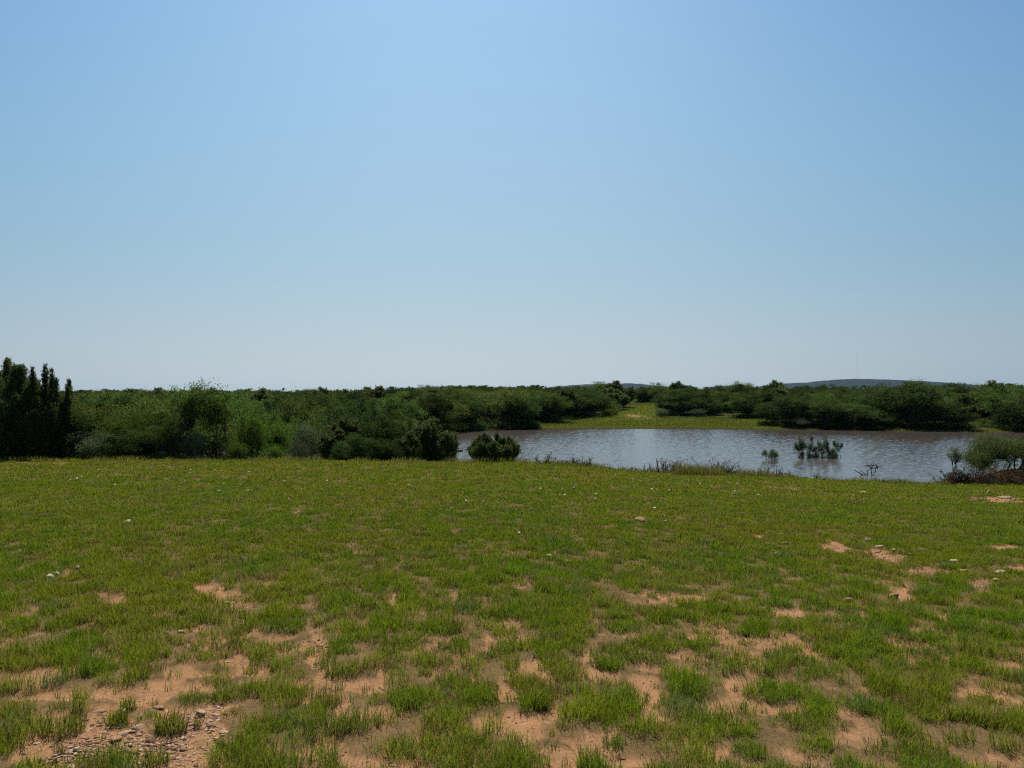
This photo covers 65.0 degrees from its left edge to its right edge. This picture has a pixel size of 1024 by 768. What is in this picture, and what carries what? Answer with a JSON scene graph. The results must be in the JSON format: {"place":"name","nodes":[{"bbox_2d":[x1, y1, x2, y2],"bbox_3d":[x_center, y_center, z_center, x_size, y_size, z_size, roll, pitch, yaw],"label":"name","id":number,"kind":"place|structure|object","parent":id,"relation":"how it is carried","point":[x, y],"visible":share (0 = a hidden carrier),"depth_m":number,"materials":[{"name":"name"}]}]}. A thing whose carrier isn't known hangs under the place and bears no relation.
{"place":"outdoors","nodes":[
{"label":"outdoors","id":0,"kind":"place"},
{"bbox_2d":[0,454,951,484],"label":"bank grass","id":1,"kind":"structure","parent":0,"point":[697,470],"depth_m":24.27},
{"bbox_2d":[0,399,1023,767],"bbox_3d":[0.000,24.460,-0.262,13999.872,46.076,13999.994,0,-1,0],"label":"ground","id":2,"kind":"structure","parent":0,"point":[160,693],"depth_m":4.75,"materials":[{"name":"soil"}]},
{"bbox_2d":[0,357,45,458],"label":"juniper tree","id":3,"kind":"object","parent":2,"relation":"on","point":[14,379],"visible":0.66,"depth_m":25.65,"materials":[{"name":"green plant"}]},
{"bbox_2d":[8,363,76,458],"bbox_3d":[-15.066,0.978,25.812,1.871,3.344,2.016,0,-1,0],"label":"juniper tree","id":4,"kind":"object","parent":2,"relation":"on","point":[45,421],"visible":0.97,"depth_m":25.54,"materials":[{"name":"green plant"}]},
{"bbox_2d":[38,706,95,738],"bbox_3d":[-2.135,1.612,3.863,0.287,0.110,0.290,0,-1,-33],"label":"grass tuft","id":5,"kind":"object","parent":2,"relation":"on","point":[72,724],"visible":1,"depth_m":3.83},
{"bbox_2d":[50,410,110,459],"bbox_3d":[-15.078,1.703,26.983,2.951,2.226,3.136,0,-1,-18],"label":"oak tree","id":6,"kind":"object","parent":2,"relation":"on","point":[83,423],"visible":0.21,"depth_m":26.39,"materials":[{"name":"green plant"}]},
{"bbox_2d":[56,430,123,459],"bbox_3d":[-13.466,2.077,25.871,1.968,1.164,1.663,0,-1,3],"label":"grey shrub","id":7,"kind":"object","parent":2,"relation":"on","point":[89,443],"visible":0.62,"depth_m":25.66,"materials":[{"name":"green plant"}]},
{"bbox_2d":[72,400,123,455],"bbox_3d":[-15.013,1.840,28.252,2.858,2.918,2.507,0,-1,-27],"label":"thorn tree","id":8,"kind":"object","parent":2,"relation":"on","point":[90,410],"visible":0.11,"depth_m":27.95,"materials":[{"name":"green plant"}]},
{"bbox_2d":[86,393,136,412],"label":"oak tree","id":9,"kind":"object","parent":2,"relation":"on","point":[116,401],"visible":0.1,"depth_m":39.86,"materials":[{"name":"green plant"}]},
{"bbox_2d":[102,702,133,727],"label":"grass tuft","id":10,"kind":"object","parent":2,"relation":"on","point":[124,716],"visible":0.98,"depth_m":3.94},
{"bbox_2d":[90,408,159,457],"bbox_3d":[-13.042,1.929,27.065,2.166,2.304,1.680,0,-1,-26],"label":"willow bush","id":11,"kind":"object","parent":2,"relation":"on","point":[118,425],"visible":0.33,"depth_m":26.97,"materials":[{"name":"green plant"}]},
{"bbox_2d":[115,691,137,711],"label":"grass tuft","id":12,"kind":"object","parent":2,"relation":"on","point":[127,704],"visible":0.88,"depth_m":4.12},
{"bbox_2d":[92,429,164,459],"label":"oak tree","id":13,"kind":"object","parent":2,"relation":"on","point":[128,443],"visible":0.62,"depth_m":25.57,"materials":[{"name":"green plant"}]},
{"bbox_2d":[104,408,190,458],"bbox_3d":[-13.197,2.037,29.130,3.425,2.390,3.034,0,-1,18],"label":"mesquite tree","id":14,"kind":"object","parent":2,"relation":"on","point":[152,415],"visible":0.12,"depth_m":28.16,"materials":[{"name":"green plant"}]},
{"bbox_2d":[107,386,189,457],"bbox_3d":[-13.067,1.618,29.137,2.707,3.203,3.084,1,-1,-41],"label":"thorn tree","id":15,"kind":"object","parent":2,"relation":"on","point":[161,410],"visible":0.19,"depth_m":28.68,"materials":[{"name":"green plant"}]},
{"bbox_2d":[136,742,177,767],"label":"grass tuft","id":16,"kind":"object","parent":2,"relation":"on","point":[150,760],"visible":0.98,"depth_m":3.52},
{"bbox_2d":[130,419,200,459],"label":"mesquite tree","id":17,"kind":"object","parent":2,"relation":"on","point":[169,436],"visible":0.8,"depth_m":25.91,"materials":[{"name":"green plant"}]},
{"bbox_2d":[162,380,208,458],"bbox_3d":[-10.726,1.314,26.366,1.499,2.910,1.433,0,-1,-23],"label":"mesquite tree","id":18,"kind":"object","parent":2,"relation":"on","point":[187,406],"visible":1,"depth_m":26.25,"materials":[{"name":"green plant"}]},
{"bbox_2d":[174,431,213,459],"bbox_3d":[-10.420,2.123,26.115,1.263,1.230,1.512,1,-1,-40],"label":"grey shrub","id":19,"kind":"object","parent":2,"relation":"on","point":[194,445],"visible":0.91,"depth_m":25.93,"materials":[{"name":"green plant"}]},
{"bbox_2d":[165,416,224,458],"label":"mesquite tree","id":20,"kind":"object","parent":2,"relation":"on","point":[212,437],"visible":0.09,"depth_m":29.78,"materials":[{"name":"green plant"}]},
{"bbox_2d":[175,415,236,458],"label":"mesquite tree","id":21,"kind":"object","parent":2,"relation":"on","point":[220,442],"visible":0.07,"depth_m":30.52,"materials":[{"name":"green plant"}]},
{"bbox_2d":[192,378,234,458],"bbox_3d":[-9.815,1.278,26.573,1.382,3.083,1.670,0,-1,-19],"label":"mesquite tree","id":22,"kind":"object","parent":2,"relation":"on","point":[216,406],"visible":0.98,"depth_m":26.51,"materials":[{"name":"green plant"}]},
{"bbox_2d":[195,417,242,459],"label":"thorn tree","id":23,"kind":"object","parent":2,"relation":"on","point":[227,434],"visible":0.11,"depth_m":30.71,"materials":[{"name":"green plant"}]},
{"bbox_2d":[221,441,249,459],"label":"willow bush","id":24,"kind":"object","parent":2,"relation":"on","point":[239,450],"visible":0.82,"depth_m":26.00,"materials":[{"name":"green plant"}]},
{"bbox_2d":[217,388,275,455],"bbox_3d":[-13.312,2.585,39.822,3.274,4.903,2.773,0,-1,-12],"label":"mesquite tree","id":25,"kind":"object","parent":2,"relation":"on","point":[237,411],"visible":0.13,"depth_m":39.55,"materials":[{"name":"green plant"}]},
{"bbox_2d":[229,408,283,459],"bbox_3d":[-9.610,2.047,29.518,2.100,2.428,1.835,0,-1,38],"label":"willow bush","id":26,"kind":"object","parent":2,"relation":"on","point":[251,435],"visible":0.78,"depth_m":29.16,"materials":[{"name":"green plant"}]},
{"bbox_2d":[246,387,269,408],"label":"juniper tree","id":27,"kind":"object","parent":2,"relation":"on","point":[261,393],"visible":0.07,"depth_m":57.59,"materials":[{"name":"green plant"}]},
{"bbox_2d":[249,390,296,447],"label":"oak tree","id":28,"kind":"object","parent":2,"relation":"on","point":[267,404],"visible":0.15,"depth_m":45.74,"materials":[{"name":"green plant"}]},
{"bbox_2d":[254,411,296,458],"bbox_3d":[-9.116,2.345,30.925,1.813,2.700,1.649,-1,-1,43],"label":"willow bush","id":29,"kind":"object","parent":2,"relation":"on","point":[280,439],"visible":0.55,"depth_m":30.74,"materials":[{"name":"green plant"}]},
{"bbox_2d":[264,444,291,458],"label":"willow bush","id":30,"kind":"object","parent":2,"relation":"on","point":[275,452],"visible":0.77,"depth_m":25.88,"materials":[{"name":"green plant"}]},
{"bbox_2d":[271,387,325,444],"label":"thorn tree","id":31,"kind":"object","parent":2,"relation":"on","point":[288,411],"visible":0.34,"depth_m":43.42,"materials":[{"name":"green plant"}]},
{"bbox_2d":[268,414,331,457],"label":"mesquite tree","id":32,"kind":"object","parent":2,"relation":"on","point":[292,425],"visible":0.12,"depth_m":33.25,"materials":[{"name":"green plant"}]},
{"bbox_2d":[286,439,313,458],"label":"grey shrub","id":33,"kind":"object","parent":2,"relation":"on","point":[295,451],"visible":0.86,"depth_m":27.33,"materials":[{"name":"green plant"}]},
{"bbox_2d":[285,421,325,459],"bbox_3d":[-8.007,2.596,32.532,2.283,2.234,2.271,0,-1,16],"label":"grey shrub","id":34,"kind":"object","parent":2,"relation":"on","point":[311,439],"visible":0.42,"depth_m":32.22,"materials":[{"name":"green plant"}]},
{"bbox_2d":[296,394,344,428],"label":"oak tree","id":35,"kind":"object","parent":2,"relation":"on","point":[310,402],"visible":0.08,"depth_m":58.26,"materials":[{"name":"green plant"}]},
{"bbox_2d":[305,391,358,423],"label":"mesquite tree","id":36,"kind":"object","parent":2,"relation":"on","point":[330,404],"visible":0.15,"depth_m":49.44,"materials":[{"name":"green plant"}]},
{"bbox_2d":[308,409,366,436],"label":"oak tree","id":37,"kind":"object","parent":2,"relation":"on","point":[350,417],"visible":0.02,"depth_m":35.02,"materials":[{"name":"green plant"}]},
{"bbox_2d":[311,415,369,460],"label":"juniper tree","id":38,"kind":"object","parent":2,"relation":"on","point":[335,432],"visible":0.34,"depth_m":29.36,"materials":[{"name":"green plant"}]},
{"bbox_2d":[334,388,376,410],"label":"oak tree","id":39,"kind":"object","parent":2,"relation":"on","point":[355,394],"visible":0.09,"depth_m":61.43,"materials":[{"name":"green plant"}]},
{"bbox_2d":[329,432,383,460],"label":"oak tree","id":40,"kind":"object","parent":2,"relation":"on","point":[359,448],"visible":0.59,"depth_m":27.13,"materials":[{"name":"green plant"}]},
{"bbox_2d":[331,395,385,424],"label":"oak tree","id":41,"kind":"object","parent":2,"relation":"on","point":[367,407],"visible":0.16,"depth_m":45.61,"materials":[{"name":"green plant"}]},
{"bbox_2d":[358,412,400,451],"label":"oak tree","id":42,"kind":"object","parent":2,"relation":"on","point":[385,428],"visible":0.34,"depth_m":30.30,"materials":[{"name":"green plant"}]},
{"bbox_2d":[365,384,402,419],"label":"juniper tree","id":43,"kind":"object","parent":2,"relation":"on","point":[378,391],"visible":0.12,"depth_m":69.33,"materials":[{"name":"green plant"}]},
{"bbox_2d":[371,438,406,461],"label":"oak tree","id":44,"kind":"object","parent":2,"relation":"on","point":[388,451],"visible":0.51,"depth_m":27.23,"materials":[{"name":"green plant"}]},
{"bbox_2d":[375,390,428,432],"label":"mesquite tree","id":45,"kind":"object","parent":2,"relation":"on","point":[395,402],"visible":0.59,"depth_m":54.99,"materials":[{"name":"green plant"}]},
{"bbox_2d":[388,407,420,441],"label":"mesquite tree","id":46,"kind":"object","parent":2,"relation":"on","point":[404,427],"visible":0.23,"depth_m":31.66,"materials":[{"name":"green plant"}]},
{"bbox_2d":[395,432,429,461],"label":"juniper tree","id":47,"kind":"object","parent":2,"relation":"on","point":[410,444],"visible":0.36,"depth_m":27.73,"materials":[{"name":"green plant"}]},
{"bbox_2d":[404,392,453,432],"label":"oak tree","id":48,"kind":"object","parent":2,"relation":"on","point":[435,404],"visible":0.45,"depth_m":59.39,"materials":[{"name":"green plant"}]},
{"bbox_2d":[401,416,459,461],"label":"juniper tree","id":49,"kind":"object","parent":2,"relation":"on","point":[435,441],"visible":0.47,"depth_m":28.44,"materials":[{"name":"green plant"}]},
{"bbox_2d":[429,394,470,431],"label":"thorn tree","id":50,"kind":"object","parent":2,"relation":"on","point":[459,416],"visible":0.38,"depth_m":62.56,"materials":[{"name":"green plant"}]},
{"bbox_2d":[444,396,487,430],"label":"oak tree","id":51,"kind":"object","parent":2,"relation":"on","point":[475,407],"visible":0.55,"depth_m":65.11,"materials":[{"name":"green plant"}]},
{"bbox_2d":[465,431,521,461],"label":"juniper tree","id":52,"kind":"object","parent":2,"relation":"on","point":[484,445],"visible":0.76,"depth_m":24.36,"materials":[{"name":"green plant"}]},
{"bbox_2d":[472,383,534,428],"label":"thorn tree","id":53,"kind":"object","parent":2,"relation":"on","point":[500,403],"visible":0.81,"depth_m":68.55,"materials":[{"name":"green plant"}]},
{"bbox_2d":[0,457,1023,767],"bbox_3d":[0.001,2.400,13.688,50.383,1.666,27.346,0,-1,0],"label":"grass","id":54,"kind":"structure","parent":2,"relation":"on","point":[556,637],"depth_m":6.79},
{"bbox_2d":[11,496,1018,767],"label":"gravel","id":55,"kind":"structure","parent":2,"relation":"on","point":[71,752],"depth_m":3.79,"materials":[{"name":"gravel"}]},
{"bbox_2d":[150,703,192,736],"bbox_3d":[-1.618,1.587,3.868,0.343,0.187,0.221,0,-1,33],"label":"grass tuft","id":56,"kind":"object","parent":55,"relation":"on","point":[171,726],"visible":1,"depth_m":3.86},
{"bbox_2d":[493,396,541,427],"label":"oak tree","id":57,"kind":"object","parent":2,"relation":"on","point":[527,413],"visible":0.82,"depth_m":68.47,"materials":[{"name":"green plant"}]},
{"bbox_2d":[59,383,1005,399],"bbox_3d":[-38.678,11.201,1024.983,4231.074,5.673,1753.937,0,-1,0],"label":"scrub","id":58,"kind":"object","parent":2,"relation":"on","point":[541,387],"depth_m":162.63,"materials":[{"name":"green plant"}]},
{"bbox_2d":[529,391,567,422],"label":"mesquite tree","id":59,"kind":"object","parent":2,"relation":"on","point":[555,417],"visible":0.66,"depth_m":75.44,"materials":[{"name":"green plant"}]},
{"bbox_2d":[532,394,575,421],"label":"mesquite tree","id":60,"kind":"object","parent":2,"relation":"on","point":[548,401],"visible":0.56,"depth_m":75.19,"materials":[{"name":"green plant"}]},
{"bbox_2d":[545,387,588,417],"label":"juniper tree","id":61,"kind":"object","parent":2,"relation":"on","point":[579,405],"visible":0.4,"depth_m":79.33,"materials":[{"name":"green plant"}]},
{"bbox_2d":[574,391,614,416],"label":"oak tree","id":62,"kind":"object","parent":2,"relation":"on","point":[592,403],"visible":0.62,"depth_m":83.45,"materials":[{"name":"green plant"}]},
{"bbox_2d":[598,387,630,409],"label":"juniper tree","id":63,"kind":"object","parent":2,"relation":"on","point":[620,397],"visible":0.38,"depth_m":96.14,"materials":[{"name":"green plant"}]},
{"bbox_2d":[601,380,637,407],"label":"juniper tree","id":64,"kind":"object","parent":2,"relation":"on","point":[629,391],"visible":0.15,"depth_m":101.12,"materials":[{"name":"green plant"}]},
{"bbox_2d":[634,388,652,402],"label":"oak tree","id":65,"kind":"object","parent":2,"relation":"on","point":[643,394],"visible":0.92,"depth_m":125.85,"materials":[{"name":"green plant"}]},
{"bbox_2d":[646,382,669,402],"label":"mesquite tree","id":66,"kind":"object","parent":2,"relation":"on","point":[654,390],"visible":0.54,"depth_m":119.66,"materials":[{"name":"green plant"}]},
{"bbox_2d":[666,381,693,393],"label":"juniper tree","id":67,"kind":"object","parent":2,"relation":"on","point":[679,385],"visible":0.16,"depth_m":105.51,"materials":[{"name":"green plant"}]},
{"bbox_2d":[653,392,710,415],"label":"oak tree","id":68,"kind":"object","parent":2,"relation":"on","point":[672,404],"visible":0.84,"depth_m":85.35,"materials":[{"name":"green plant"}]},
{"bbox_2d":[665,386,720,412],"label":"oak tree","id":69,"kind":"object","parent":2,"relation":"on","point":[704,393],"visible":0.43,"depth_m":87.19,"materials":[{"name":"green plant"}]},
{"bbox_2d":[700,397,725,414],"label":"mesquite tree","id":70,"kind":"object","parent":2,"relation":"on","point":[713,406],"visible":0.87,"depth_m":85.17,"materials":[{"name":"green plant"}]},
{"bbox_2d":[707,393,733,412],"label":"oak tree","id":71,"kind":"object","parent":2,"relation":"on","point":[722,399],"visible":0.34,"depth_m":89.47,"materials":[{"name":"green plant"}]},
{"bbox_2d":[704,457,747,474],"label":"weed","id":72,"kind":"object","parent":2,"relation":"on","point":[728,470],"visible":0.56,"depth_m":24.85,"materials":[{"name":"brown plant"}]},
{"bbox_2d":[713,384,759,397],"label":"oak tree","id":73,"kind":"object","parent":2,"relation":"on","point":[741,388],"visible":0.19,"depth_m":95.27,"materials":[{"name":"green plant"}]},
{"bbox_2d":[487,402,1023,431],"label":"bank grass","id":74,"kind":"structure","parent":2,"relation":"on","point":[646,409],"depth_m":74.85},
{"bbox_2d":[728,390,791,418],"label":"oak tree","id":75,"kind":"object","parent":2,"relation":"on","point":[768,396],"visible":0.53,"depth_m":79.33,"materials":[{"name":"green plant"}]},
{"bbox_2d":[754,380,788,402],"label":"juniper tree","id":76,"kind":"object","parent":2,"relation":"on","point":[777,387],"visible":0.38,"depth_m":91.35,"materials":[{"name":"green plant"}]},
{"bbox_2d":[753,396,814,426],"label":"oak tree","id":77,"kind":"object","parent":2,"relation":"on","point":[788,405],"visible":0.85,"depth_m":69.51,"materials":[{"name":"green plant"}]},
{"bbox_2d":[787,416,812,427],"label":"grey shrub","id":78,"kind":"object","parent":2,"relation":"on","point":[796,422],"visible":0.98,"depth_m":67.83,"materials":[{"name":"green plant"}]},
{"bbox_2d":[789,396,826,426],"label":"mesquite tree","id":79,"kind":"object","parent":2,"relation":"on","point":[813,421],"visible":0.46,"depth_m":68.88,"materials":[{"name":"green plant"}]},
{"bbox_2d":[809,402,854,428],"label":"oak tree","id":80,"kind":"object","parent":2,"relation":"on","point":[822,415],"visible":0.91,"depth_m":67.20,"materials":[{"name":"green plant"}]},
{"bbox_2d":[826,404,860,427],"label":"oak tree","id":81,"kind":"object","parent":2,"relation":"on","point":[843,422],"visible":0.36,"depth_m":67.51,"materials":[{"name":"green plant"}]},
{"bbox_2d":[826,401,882,428],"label":"mesquite tree","id":82,"kind":"object","parent":2,"relation":"on","point":[861,406],"visible":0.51,"depth_m":66.96,"materials":[{"name":"green plant"}]},
{"bbox_2d":[849,397,891,425],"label":"oak tree","id":83,"kind":"object","parent":2,"relation":"on","point":[882,406],"visible":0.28,"depth_m":68.51,"materials":[{"name":"green plant"}]},
{"bbox_2d":[847,410,898,429],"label":"oak tree","id":84,"kind":"object","parent":2,"relation":"on","point":[863,419],"visible":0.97,"depth_m":66.09,"materials":[{"name":"green plant"}]},
{"bbox_2d":[859,382,947,427],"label":"oak tree","id":85,"kind":"object","parent":2,"relation":"on","point":[912,395],"visible":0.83,"depth_m":67.12,"materials":[{"name":"green plant"}]},
{"bbox_2d":[925,402,980,429],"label":"oak tree","id":86,"kind":"object","parent":2,"relation":"on","point":[950,414],"visible":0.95,"depth_m":64.82,"materials":[{"name":"green plant"}]},
{"bbox_2d":[932,465,979,484],"bbox_3d":[13.960,2.901,25.193,1.552,0.833,1.115,0,-1,-22],"label":"dead brush","id":87,"kind":"object","parent":2,"relation":"on","point":[960,478],"visible":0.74,"depth_m":25.13,"materials":[{"name":"brown plant"}]},
{"bbox_2d":[945,446,966,473],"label":"sapling","id":88,"kind":"object","parent":2,"relation":"on","point":[954,457],"visible":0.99,"depth_m":25.51,"materials":[{"name":"green plant"}]},
{"bbox_2d":[936,382,978,397],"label":"oak tree","id":89,"kind":"object","parent":2,"relation":"on","point":[962,390],"visible":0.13,"depth_m":83.49,"materials":[{"name":"green plant"}]},
{"bbox_2d":[942,396,991,421],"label":"juniper tree","id":90,"kind":"object","parent":2,"relation":"on","point":[974,406],"visible":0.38,"depth_m":70.19,"materials":[{"name":"green plant"}]},
{"bbox_2d":[942,392,1002,420],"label":"oak tree","id":91,"kind":"object","parent":2,"relation":"on","point":[971,397],"visible":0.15,"depth_m":71.46,"materials":[{"name":"green plant"}]},
{"bbox_2d":[963,445,997,476],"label":"thorn bush","id":92,"kind":"object","parent":2,"relation":"on","point":[983,460],"visible":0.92,"depth_m":25.96,"materials":[{"name":"green plant"}]},
{"bbox_2d":[963,465,1010,484],"bbox_3d":[14.716,2.926,25.231,1.507,0.867,1.557,0,-1,0],"label":"dead brush","id":93,"kind":"object","parent":2,"relation":"on","point":[980,477],"visible":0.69,"depth_m":24.96,"materials":[{"name":"brown plant"}]},
{"bbox_2d":[960,430,1023,470],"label":"thorn bush","id":94,"kind":"object","parent":2,"relation":"on","point":[1016,448],"visible":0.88,"depth_m":26.26,"materials":[{"name":"green plant"}]},
{"bbox_2d":[970,380,1019,399],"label":"juniper tree","id":95,"kind":"object","parent":2,"relation":"on","point":[992,383],"visible":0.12,"depth_m":75.49,"materials":[{"name":"green plant"}]},
{"bbox_2d":[974,383,1023,427],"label":"mesquite tree","id":96,"kind":"object","parent":2,"relation":"on","point":[994,399],"visible":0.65,"depth_m":66.20,"materials":[{"name":"green plant"}]},
{"bbox_2d":[975,459,1022,484],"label":"dead brush","id":97,"kind":"object","parent":2,"relation":"on","point":[998,481],"visible":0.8,"depth_m":24.89,"materials":[{"name":"brown plant"}]},
{"bbox_2d":[992,395,1023,431],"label":"oak tree","id":98,"kind":"object","parent":2,"relation":"on","point":[1017,413],"visible":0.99,"depth_m":63.32,"materials":[{"name":"green plant"}]},
{"bbox_2d":[1004,467,1023,484],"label":"dead brush","id":99,"kind":"object","parent":2,"relation":"on","point":[1021,479],"visible":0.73,"depth_m":24.88,"materials":[{"name":"brown plant"}]},
{"bbox_2d":[0,0,1023,391],"label":"sky","id":100,"kind":"structure","parent":0,"point":[276,195],"materials":[{"name":"blue"}]},
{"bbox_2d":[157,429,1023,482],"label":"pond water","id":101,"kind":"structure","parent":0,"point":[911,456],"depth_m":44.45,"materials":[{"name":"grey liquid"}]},
{"bbox_2d":[761,448,778,459],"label":"drowned shrub","id":102,"kind":"object","parent":101,"relation":"in","point":[773,454],"visible":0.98,"depth_m":37.02,"materials":[{"name":"green plant"}]},
{"bbox_2d":[792,436,806,457],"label":"drowned shrub","id":103,"kind":"object","parent":101,"relation":"in","point":[797,447],"visible":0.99,"depth_m":38.22,"materials":[{"name":"green plant"}]},
{"bbox_2d":[809,433,829,457],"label":"drowned shrub","id":104,"kind":"object","parent":101,"relation":"in","point":[821,447],"visible":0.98,"depth_m":38.09,"materials":[{"name":"green plant"}]},
{"bbox_2d":[548,383,667,389],"bbox_3d":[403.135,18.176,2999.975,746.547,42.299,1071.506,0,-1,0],"label":"hill","id":105,"kind":"structure","parent":0,"point":[627,385],"depth_m":2842.45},
{"bbox_2d":[759,379,980,389],"bbox_3d":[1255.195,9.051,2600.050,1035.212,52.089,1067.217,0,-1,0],"label":"hill","id":106,"kind":"structure","parent":0,"point":[853,382],"depth_m":2423.47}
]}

